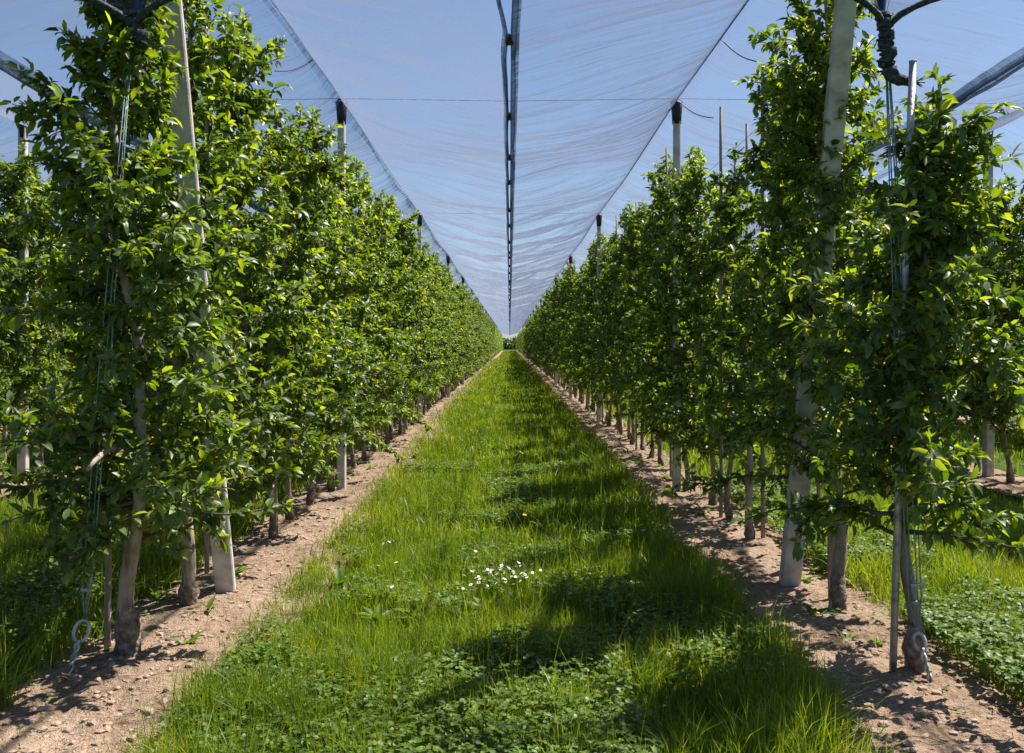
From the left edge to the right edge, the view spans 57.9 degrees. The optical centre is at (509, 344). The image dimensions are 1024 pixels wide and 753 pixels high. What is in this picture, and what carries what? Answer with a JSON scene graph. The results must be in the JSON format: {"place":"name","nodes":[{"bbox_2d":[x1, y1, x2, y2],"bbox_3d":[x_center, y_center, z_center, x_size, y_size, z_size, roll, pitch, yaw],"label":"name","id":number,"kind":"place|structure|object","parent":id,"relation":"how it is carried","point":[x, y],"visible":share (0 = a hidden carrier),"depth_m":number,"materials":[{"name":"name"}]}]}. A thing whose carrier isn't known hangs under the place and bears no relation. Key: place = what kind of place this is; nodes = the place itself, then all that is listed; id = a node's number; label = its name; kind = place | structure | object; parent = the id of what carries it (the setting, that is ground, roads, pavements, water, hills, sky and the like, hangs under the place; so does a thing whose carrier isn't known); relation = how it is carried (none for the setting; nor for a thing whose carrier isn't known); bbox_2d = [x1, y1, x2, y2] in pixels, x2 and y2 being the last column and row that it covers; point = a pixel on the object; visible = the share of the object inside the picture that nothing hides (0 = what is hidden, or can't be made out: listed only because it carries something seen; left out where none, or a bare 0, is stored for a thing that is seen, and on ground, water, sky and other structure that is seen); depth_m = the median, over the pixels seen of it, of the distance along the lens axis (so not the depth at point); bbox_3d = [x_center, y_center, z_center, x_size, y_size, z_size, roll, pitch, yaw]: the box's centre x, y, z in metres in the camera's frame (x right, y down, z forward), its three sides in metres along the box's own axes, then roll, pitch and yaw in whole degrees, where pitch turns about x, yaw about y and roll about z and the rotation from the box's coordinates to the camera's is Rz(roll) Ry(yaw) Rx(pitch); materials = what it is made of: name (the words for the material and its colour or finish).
{"place":"outdoors","nodes":[
{"label":"outdoors","id":0,"kind":"place"},
{"bbox_2d":[0,349,1023,752],"bbox_3d":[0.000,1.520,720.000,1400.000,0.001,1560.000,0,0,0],"label":"ground","id":1,"kind":"structure","parent":0,"point":[1000,465],"depth_m":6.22,"materials":[{"name":"plant"}]},
{"bbox_2d":[0,426,197,496],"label":"soil strip","id":2,"kind":"object","parent":1,"relation":"on","point":[25,483],"depth_m":10.33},
{"bbox_2d":[0,193,38,387],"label":"apple tree","id":3,"kind":"object","parent":2,"relation":"on","point":[4,381],"visible":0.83,"depth_m":8.96,"materials":[{"name":"green plant"}]},
{"bbox_2d":[17,122,28,480],"bbox_3d":[-5.200,-0.427,9.900,0.118,4.053,0.118,0,0,-29],"label":"concrete post","id":4,"kind":"object","parent":2,"relation":"on","point":[22,461],"visible":0.28,"depth_m":9.86,"materials":[{"name":"grey concrete"}]},
{"bbox_2d":[0,61,295,231],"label":"hail net","id":5,"kind":"object","parent":4,"relation":"hanging from","point":[11,77],"visible":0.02,"depth_m":8.00,"materials":[{"name":"fabric"}]},
{"bbox_2d":[0,142,81,483],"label":"apple tree","id":6,"kind":"object","parent":2,"relation":"on","point":[12,177],"visible":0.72,"depth_m":9.72,"materials":[{"name":"green plant"}]},
{"bbox_2d":[1,167,94,473],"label":"apple tree","id":7,"kind":"object","parent":2,"relation":"on","point":[34,250],"visible":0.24,"depth_m":10.52,"materials":[{"name":"green plant"}]},
{"bbox_2d":[29,171,131,421],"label":"apple tree","id":8,"kind":"object","parent":2,"relation":"on","point":[84,225],"visible":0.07,"depth_m":11.42,"materials":[{"name":"green plant"}]},
{"bbox_2d":[0,351,502,752],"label":"soil strip","id":9,"kind":"object","parent":1,"relation":"on","point":[35,695],"visible":0.47,"depth_m":4.60,"materials":[{"name":"soil"}]},
{"bbox_2d":[67,49,131,674],"bbox_3d":[-1.868,0.105,4.176,0.298,2.910,0.112,0,0,-29],"label":"ground anchor","id":10,"kind":"object","parent":9,"relation":"on","point":[76,648],"visible":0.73,"depth_m":4.19,"materials":[{"name":"metal"}]},
{"bbox_2d":[104,216,111,649],"bbox_3d":[-1.930,0.425,4.449,0.036,2.250,0.034,0,0,0],"label":"tree stake","id":11,"kind":"object","parent":9,"relation":"on","point":[107,602],"visible":0.24,"depth_m":4.44,"materials":[{"name":"brown wood"}]},
{"bbox_2d":[0,0,295,655],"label":"apple tree","id":12,"kind":"object","parent":9,"relation":"on","point":[144,255],"visible":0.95,"depth_m":4.21,"materials":[{"name":"green plant"}]},
{"bbox_2d":[66,0,269,605],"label":"apple tree","id":13,"kind":"object","parent":9,"relation":"on","point":[211,152],"visible":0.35,"depth_m":5.19,"materials":[{"name":"green plant"}]},
{"bbox_2d":[164,0,235,592],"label":"concrete post","id":14,"kind":"object","parent":9,"relation":"on","point":[222,560],"visible":0.4,"depth_m":4.89,"materials":[{"name":"concrete"}]},
{"bbox_2d":[204,26,209,573],"bbox_3d":[-1.929,-0.250,5.900,0.035,3.600,0.035,0,0,0],"label":"tree stake","id":15,"kind":"object","parent":9,"relation":"on","point":[206,559],"visible":0.05,"depth_m":5.89,"materials":[{"name":"grey wood"}]},
{"bbox_2d":[162,4,339,520],"bbox_3d":[-1.786,-0.313,6.038,1.331,3.794,1.187,0,0,-12],"label":"apple tree","id":16,"kind":"object","parent":9,"relation":"on","point":[253,318],"visible":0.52,"depth_m":5.98,"materials":[{"name":"green plant"}]},
{"bbox_2d":[190,114,356,539],"bbox_3d":[-1.787,-0.081,6.961,1.256,3.322,1.305,0,0,-10],"label":"apple tree","id":17,"kind":"object","parent":9,"relation":"on","point":[301,187],"visible":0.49,"depth_m":6.92,"materials":[{"name":"green plant"}]},
{"bbox_2d":[226,102,376,520],"bbox_3d":[-1.898,-0.221,7.686,1.491,3.606,1.380,0,0,17],"label":"apple tree","id":18,"kind":"object","parent":9,"relation":"on","point":[336,272],"visible":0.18,"depth_m":7.65,"materials":[{"name":"green plant"}]},
{"bbox_2d":[227,180,391,504],"bbox_3d":[-1.807,-0.046,8.455,1.341,3.254,1.526,0,0,0],"label":"apple tree","id":19,"kind":"object","parent":9,"relation":"on","point":[340,422],"visible":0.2,"depth_m":8.44,"materials":[{"name":"green plant"}]},
{"bbox_2d":[336,100,346,489],"bbox_3d":[-1.680,-0.427,9.260,0.112,4.053,0.112,0,0,-38],"label":"concrete post","id":20,"kind":"object","parent":9,"relation":"on","point":[341,109],"visible":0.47,"depth_m":9.22,"materials":[{"name":"grey concrete"}]},
{"bbox_2d":[0,0,513,334],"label":"hail net","id":21,"kind":"object","parent":20,"relation":"hanging from","point":[498,311],"visible":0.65,"depth_m":8.90,"materials":[{"name":"fabric"}]},
{"bbox_2d":[271,0,450,257],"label":"ridge cable","id":22,"kind":"object","parent":20,"relation":"attached to","point":[283,17],"visible":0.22,"depth_m":7.62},
{"bbox_2d":[11,98,1018,103],"bbox_3d":[0.000,-2.443,9.410,24.000,0.031,0.307,0,0,0],"label":"cross wire","id":23,"kind":"object","parent":20,"relation":"attached to","point":[559,100],"visible":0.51,"depth_m":9.26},
{"bbox_2d":[295,159,400,479],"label":"apple tree","id":24,"kind":"object","parent":9,"relation":"on","point":[358,287],"visible":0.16,"depth_m":10.06,"materials":[{"name":"green plant"}]},
{"bbox_2d":[294,183,405,490],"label":"apple tree","id":25,"kind":"object","parent":9,"relation":"on","point":[368,269],"visible":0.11,"depth_m":9.22,"materials":[{"name":"green plant"}]},
{"bbox_2d":[335,168,420,468],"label":"apple tree","id":26,"kind":"object","parent":9,"relation":"on","point":[366,189],"visible":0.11,"depth_m":10.72,"materials":[{"name":"green plant"}]},
{"bbox_2d":[355,175,429,460],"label":"apple tree","id":27,"kind":"object","parent":9,"relation":"on","point":[381,207],"visible":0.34,"depth_m":11.63,"materials":[{"name":"green plant"}]},
{"bbox_2d":[358,208,433,451],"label":"apple tree","id":28,"kind":"object","parent":9,"relation":"on","point":[398,272],"visible":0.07,"depth_m":12.60,"materials":[{"name":"green plant"}]},
{"bbox_2d":[371,194,424,444],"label":"apple tree","id":29,"kind":"object","parent":9,"relation":"on","point":[415,412],"visible":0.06,"depth_m":13.34,"materials":[{"name":"green plant"}]},
{"bbox_2d":[386,224,434,429],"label":"apple tree","id":30,"kind":"object","parent":9,"relation":"on","point":[423,382],"visible":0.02,"depth_m":15.89,"materials":[{"name":"green plant"}]},
{"bbox_2d":[380,203,444,440],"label":"apple tree","id":31,"kind":"object","parent":9,"relation":"on","point":[406,240],"visible":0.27,"depth_m":14.21,"materials":[{"name":"green plant"}]},
{"bbox_2d":[388,239,443,434],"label":"apple tree","id":32,"kind":"object","parent":9,"relation":"on","point":[417,267],"visible":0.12,"depth_m":14.95,"materials":[{"name":"green plant"}]},
{"bbox_2d":[417,214,422,419],"bbox_3d":[-1.680,-0.427,17.310,0.112,4.053,0.112,0,0,-38],"label":"concrete post","id":33,"kind":"object","parent":9,"relation":"on","point":[420,218],"visible":0.34,"depth_m":17.27,"materials":[{"name":"grey concrete"}]},
{"bbox_2d":[410,246,443,404],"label":"apple tree","id":34,"kind":"object","parent":9,"relation":"on","point":[430,398],"visible":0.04,"depth_m":18.29,"materials":[{"name":"green plant"}]},
{"bbox_2d":[411,240,450,418],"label":"apple tree","id":35,"kind":"object","parent":9,"relation":"on","point":[437,356],"visible":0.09,"depth_m":17.75,"materials":[{"name":"green plant"}]},
{"bbox_2d":[408,248,453,424],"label":"apple tree","id":36,"kind":"object","parent":9,"relation":"on","point":[414,360],"visible":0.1,"depth_m":16.72,"materials":[{"name":"green plant"}]},
{"bbox_2d":[422,248,452,413],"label":"apple tree","id":37,"kind":"object","parent":9,"relation":"on","point":[440,298],"visible":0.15,"depth_m":19.26,"materials":[{"name":"green plant"}]},
{"bbox_2d":[424,250,453,409],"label":"apple tree","id":38,"kind":"object","parent":9,"relation":"on","point":[435,263],"visible":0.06,"depth_m":20.73,"materials":[{"name":"green plant"}]},
{"bbox_2d":[429,251,461,406],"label":"apple tree","id":39,"kind":"object","parent":9,"relation":"on","point":[447,332],"visible":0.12,"depth_m":21.76,"materials":[{"name":"green plant"}]},
{"bbox_2d":[433,269,463,401],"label":"apple tree","id":40,"kind":"object","parent":9,"relation":"on","point":[452,326],"visible":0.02,"depth_m":23.24,"materials":[{"name":"green plant"}]},
{"bbox_2d":[437,275,460,400],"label":"apple tree","id":41,"kind":"object","parent":9,"relation":"on","point":[456,324],"visible":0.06,"depth_m":24.15,"materials":[{"name":"green plant"}]},
{"bbox_2d":[440,266,466,398],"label":"apple tree","id":42,"kind":"object","parent":9,"relation":"on","point":[460,336],"visible":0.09,"depth_m":24.90,"materials":[{"name":"green plant"}]},
{"bbox_2d":[450,273,466,380],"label":"apple tree","id":43,"kind":"object","parent":9,"relation":"on","point":[458,286],"visible":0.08,"depth_m":26.45,"materials":[{"name":"green plant"}]},
{"bbox_2d":[454,289,477,389],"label":"apple tree","id":44,"kind":"object","parent":9,"relation":"on","point":[463,327],"visible":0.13,"depth_m":29.78,"materials":[{"name":"green plant"}]},
{"bbox_2d":[451,290,481,390],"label":"apple tree","id":45,"kind":"object","parent":9,"relation":"on","point":[464,352],"visible":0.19,"depth_m":28.99,"materials":[{"name":"green plant"}]},
{"bbox_2d":[460,298,483,383],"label":"apple tree","id":46,"kind":"object","parent":9,"relation":"on","point":[470,325],"visible":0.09,"depth_m":33.79,"materials":[{"name":"green plant"}]},
{"bbox_2d":[470,296,487,373],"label":"apple tree","id":47,"kind":"object","parent":9,"relation":"on","point":[483,340],"visible":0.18,"depth_m":41.92,"materials":[{"name":"green plant"}]},
{"bbox_2d":[502,336,516,349],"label":"distant wood","id":48,"kind":"object","parent":1,"relation":"on","point":[509,344],"visible":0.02,"depth_m":256.89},
{"bbox_2d":[0,402,1023,752],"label":"clover","id":49,"kind":"object","parent":1,"relation":"on","point":[932,616],"visible":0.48,"depth_m":4.18,"materials":[{"name":"green plant"}]},
{"bbox_2d":[1,270,1023,378],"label":"distant orchard","id":50,"kind":"object","parent":1,"relation":"on","point":[519,341],"visible":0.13,"depth_m":118.75,"materials":[{"name":"green plant"}]},
{"bbox_2d":[518,351,1023,752],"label":"soil strip","id":51,"kind":"object","parent":1,"relation":"on","point":[998,723],"visible":0.42,"depth_m":4.50,"materials":[{"name":"soil"}]},
{"bbox_2d":[1,412,1022,752],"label":"soil clods","id":52,"kind":"object","parent":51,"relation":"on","point":[191,664],"visible":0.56,"depth_m":4.24,"materials":[{"name":"soil"}]},
{"bbox_2d":[0,433,1023,752],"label":"plant litter","id":53,"kind":"object","parent":51,"relation":"on","point":[318,561],"visible":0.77,"depth_m":4.60,"materials":[{"name":"brown plant"}]},
{"bbox_2d":[538,286,553,379],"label":"apple tree","id":54,"kind":"object","parent":51,"relation":"on","point":[548,292],"visible":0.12,"depth_m":37.93,"materials":[{"name":"green plant"}]},
{"bbox_2d":[536,302,560,380],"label":"apple tree","id":55,"kind":"object","parent":51,"relation":"on","point":[543,331],"visible":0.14,"depth_m":37.21,"materials":[{"name":"green plant"}]},
{"bbox_2d":[546,282,562,384],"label":"apple tree","id":56,"kind":"object","parent":51,"relation":"on","point":[551,319],"visible":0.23,"depth_m":32.91,"materials":[{"name":"green plant"}]},
{"bbox_2d":[548,274,564,388],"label":"apple tree","id":57,"kind":"object","parent":51,"relation":"on","point":[553,351],"visible":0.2,"depth_m":30.48,"materials":[{"name":"green plant"}]},
{"bbox_2d":[550,281,567,386],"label":"apple tree","id":58,"kind":"object","parent":51,"relation":"on","point":[553,337],"visible":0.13,"depth_m":29.42,"materials":[{"name":"green plant"}]},
{"bbox_2d":[552,271,568,392],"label":"apple tree","id":59,"kind":"object","parent":51,"relation":"on","point":[557,353],"visible":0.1,"depth_m":27.94,"materials":[{"name":"green plant"}]},
{"bbox_2d":[555,276,573,394],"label":"apple tree","id":60,"kind":"object","parent":51,"relation":"on","point":[561,317],"visible":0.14,"depth_m":26.92,"materials":[{"name":"green plant"}]},
{"bbox_2d":[559,264,579,401],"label":"apple tree","id":61,"kind":"object","parent":51,"relation":"on","point":[569,287],"visible":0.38,"depth_m":23.52,"materials":[{"name":"green plant"}]},
{"bbox_2d":[558,259,580,383],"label":"apple tree","id":62,"kind":"object","parent":51,"relation":"on","point":[574,270],"visible":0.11,"depth_m":24.27,"materials":[{"name":"green plant"}]},
{"bbox_2d":[557,267,585,403],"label":"apple tree","id":63,"kind":"object","parent":51,"relation":"on","point":[576,286],"visible":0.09,"depth_m":22.67,"materials":[{"name":"green plant"}]},
{"bbox_2d":[559,259,589,405],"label":"apple tree","id":64,"kind":"object","parent":51,"relation":"on","point":[574,339],"visible":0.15,"depth_m":21.93,"materials":[{"name":"green plant"}]},
{"bbox_2d":[562,242,607,414],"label":"apple tree","id":65,"kind":"object","parent":51,"relation":"on","point":[573,357],"visible":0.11,"depth_m":19.32,"materials":[{"name":"green plant"}]},
{"bbox_2d":[569,259,606,410],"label":"apple tree","id":66,"kind":"object","parent":51,"relation":"on","point":[581,374],"visible":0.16,"depth_m":20.20,"materials":[{"name":"green plant"}]},
{"bbox_2d":[570,233,608,418],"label":"apple tree","id":67,"kind":"object","parent":51,"relation":"on","point":[588,305],"visible":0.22,"depth_m":17.62,"materials":[{"name":"green plant"}]},
{"bbox_2d":[576,258,603,417],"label":"apple tree","id":68,"kind":"object","parent":51,"relation":"on","point":[589,294],"visible":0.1,"depth_m":18.32,"materials":[{"name":"green plant"}]},
{"bbox_2d":[596,213,601,422],"bbox_3d":[1.670,-0.427,17.310,0.112,4.053,0.112,0,0,-38],"label":"concrete post","id":69,"kind":"object","parent":51,"relation":"on","point":[599,223],"visible":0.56,"depth_m":17.27,"materials":[{"name":"grey concrete"}]},
{"bbox_2d":[577,227,621,428],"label":"apple tree","id":70,"kind":"object","parent":51,"relation":"on","point":[608,294],"visible":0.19,"depth_m":15.80,"materials":[{"name":"green plant"}]},
{"bbox_2d":[581,231,626,424],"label":"apple tree","id":71,"kind":"object","parent":51,"relation":"on","point":[604,253],"visible":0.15,"depth_m":16.57,"materials":[{"name":"green plant"}]},
{"bbox_2d":[586,218,629,434],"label":"apple tree","id":72,"kind":"object","parent":51,"relation":"on","point":[616,258],"visible":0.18,"depth_m":15.02,"materials":[{"name":"green plant"}]},
{"bbox_2d":[600,236,645,438],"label":"apple tree","id":73,"kind":"object","parent":51,"relation":"on","point":[611,388],"visible":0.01,"depth_m":14.24,"materials":[{"name":"green plant"}]},
{"bbox_2d":[583,201,665,444],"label":"apple tree","id":74,"kind":"object","parent":51,"relation":"on","point":[617,323],"visible":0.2,"depth_m":13.62,"materials":[{"name":"green plant"}]},
{"bbox_2d":[601,201,664,450],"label":"apple tree","id":75,"kind":"object","parent":51,"relation":"on","point":[631,262],"visible":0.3,"depth_m":12.55,"materials":[{"name":"green plant"}]},
{"bbox_2d":[600,200,668,457],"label":"apple tree","id":76,"kind":"object","parent":51,"relation":"on","point":[630,337],"visible":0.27,"depth_m":11.89,"materials":[{"name":"green plant"}]},
{"bbox_2d":[614,149,710,465],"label":"apple tree","id":77,"kind":"object","parent":51,"relation":"on","point":[660,171],"visible":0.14,"depth_m":10.94,"materials":[{"name":"green plant"}]},
{"bbox_2d":[610,165,725,485],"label":"apple tree","id":78,"kind":"object","parent":51,"relation":"on","point":[662,194],"visible":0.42,"depth_m":9.32,"materials":[{"name":"green plant"}]},
{"bbox_2d":[666,147,671,474],"bbox_3d":[1.770,-0.319,10.300,0.073,3.739,0.032,0,0,0],"label":"tree stake","id":79,"kind":"object","parent":51,"relation":"on","point":[670,458],"visible":0.22,"depth_m":10.29,"materials":[{"name":"grey wood"}]},
{"bbox_2d":[636,146,715,472],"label":"apple tree","id":80,"kind":"object","parent":51,"relation":"on","point":[644,414],"visible":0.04,"depth_m":9.92,"materials":[{"name":"green plant"}]},
{"bbox_2d":[671,99,682,489],"bbox_3d":[1.670,-0.427,9.260,0.112,4.053,0.112,0,0,-38],"label":"concrete post","id":81,"kind":"object","parent":51,"relation":"on","point":[676,110],"visible":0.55,"depth_m":9.22,"materials":[{"name":"grey concrete"}]},
{"bbox_2d":[510,0,1023,334],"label":"hail net","id":82,"kind":"object","parent":81,"relation":"hanging from","point":[887,49],"visible":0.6,"depth_m":8.91,"materials":[{"name":"fabric"}]},
{"bbox_2d":[633,146,753,505],"bbox_3d":[1.726,-0.134,8.410,1.137,3.429,1.229,0,0,41],"label":"apple tree","id":83,"kind":"object","parent":51,"relation":"on","point":[694,258],"visible":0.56,"depth_m":8.36,"materials":[{"name":"green plant"}]},
{"bbox_2d":[719,106,722,517],"bbox_3d":[1.779,-0.225,7.800,0.037,3.550,0.034,0,0,0],"label":"tree stake","id":84,"kind":"object","parent":51,"relation":"on","point":[720,293],"visible":0.56,"depth_m":7.79,"materials":[{"name":"grey wood"}]},
{"bbox_2d":[665,141,793,519],"bbox_3d":[1.901,-0.068,7.657,1.020,3.296,1.187,0,0,-14],"label":"apple tree","id":85,"kind":"object","parent":51,"relation":"on","point":[719,222],"visible":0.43,"depth_m":7.71,"materials":[{"name":"green plant"}]},
{"bbox_2d":[745,123,747,504],"bbox_3d":[2.150,-0.225,8.400,0.035,3.550,0.034,0,0,0],"label":"tree stake","id":86,"kind":"object","parent":51,"relation":"on","point":[746,143],"visible":0.26,"depth_m":8.39,"materials":[{"name":"grey wood"}]},
{"bbox_2d":[689,50,811,539],"bbox_3d":[1.873,-0.311,6.978,1.048,3.799,1.243,0,0,33],"label":"apple tree","id":87,"kind":"object","parent":51,"relation":"on","point":[745,308],"visible":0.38,"depth_m":6.90,"materials":[{"name":"green plant"}]},
{"bbox_2d":[760,64,764,537],"bbox_3d":[1.900,-0.275,6.949,0.035,3.650,0.034,0,0,0],"label":"tree stake","id":88,"kind":"object","parent":51,"relation":"on","point":[762,457],"visible":0.38,"depth_m":6.94,"materials":[{"name":"grey wood"}]},
{"bbox_2d":[657,26,903,570],"bbox_3d":[1.778,-0.243,5.975,1.510,3.651,1.397,0,0,40],"label":"apple tree","id":89,"kind":"object","parent":51,"relation":"on","point":[766,378],"visible":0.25,"depth_m":5.91,"materials":[{"name":"green plant"}]},
{"bbox_2d":[779,0,856,586],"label":"concrete post","id":90,"kind":"object","parent":51,"relation":"on","point":[837,90],"visible":0.49,"depth_m":5.04,"materials":[{"name":"concrete"}]},
{"bbox_2d":[827,8,835,598],"bbox_3d":[1.859,-0.450,5.349,0.046,4.000,0.045,0,0,0],"label":"tree stake","id":91,"kind":"object","parent":51,"relation":"on","point":[830,543],"visible":0.07,"depth_m":5.34,"materials":[{"name":"grey wood"}]},
{"bbox_2d":[731,0,941,612],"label":"apple tree","id":92,"kind":"object","parent":51,"relation":"on","point":[813,49],"visible":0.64,"depth_m":5.13,"materials":[{"name":"green plant"}]},
{"bbox_2d":[729,62,1023,673],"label":"apple tree","id":93,"kind":"object","parent":51,"relation":"on","point":[940,277],"visible":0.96,"depth_m":4.01,"materials":[{"name":"green plant"}]},
{"bbox_2d":[889,60,916,671],"bbox_3d":[1.743,0.173,4.110,0.121,2.854,0.039,0,0,11],"label":"steel pipe","id":94,"kind":"object","parent":51,"relation":"on","point":[897,506],"visible":0.62,"depth_m":4.10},
{"bbox_2d":[886,80,933,682],"bbox_3d":[1.775,0.150,4.073,0.229,2.820,0.061,0,0,39],"label":"ground anchor","id":95,"kind":"object","parent":51,"relation":"on","point":[926,666],"visible":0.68,"depth_m":4.08,"materials":[{"name":"metal"}]},
{"bbox_2d":[727,404,1023,497],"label":"soil strip","id":96,"kind":"object","parent":1,"relation":"on","point":[999,481],"visible":0.02,"depth_m":9.86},
{"bbox_2d":[934,173,1023,482],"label":"apple tree","id":97,"kind":"object","parent":96,"relation":"on","point":[988,404],"visible":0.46,"depth_m":9.68,"materials":[{"name":"green plant"}]},
{"bbox_2d":[936,138,1021,471],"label":"apple tree","id":98,"kind":"object","parent":96,"relation":"on","point":[976,427],"visible":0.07,"depth_m":10.47,"materials":[{"name":"green plant"}]},
{"bbox_2d":[982,129,993,476],"bbox_3d":[5.300,-0.427,10.260,0.119,4.053,0.118,0,0,-28],"label":"concrete post","id":99,"kind":"object","parent":96,"relation":"on","point":[988,449],"visible":0.2,"depth_m":10.22,"materials":[{"name":"grey concrete"}]},
{"bbox_2d":[688,62,1023,274],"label":"hail net","id":100,"kind":"object","parent":99,"relation":"hanging from","point":[1011,116],"visible":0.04,"depth_m":8.34,"materials":[{"name":"fabric"}]},
{"bbox_2d":[993,179,1023,455],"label":"apple tree","id":101,"kind":"object","parent":96,"relation":"on","point":[1019,262],"visible":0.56,"depth_m":9.16,"materials":[{"name":"green plant"}]},
{"bbox_2d":[0,0,1023,338],"label":"sky","id":102,"kind":"structure","parent":0,"point":[39,48],"materials":[{"name":"blue"}]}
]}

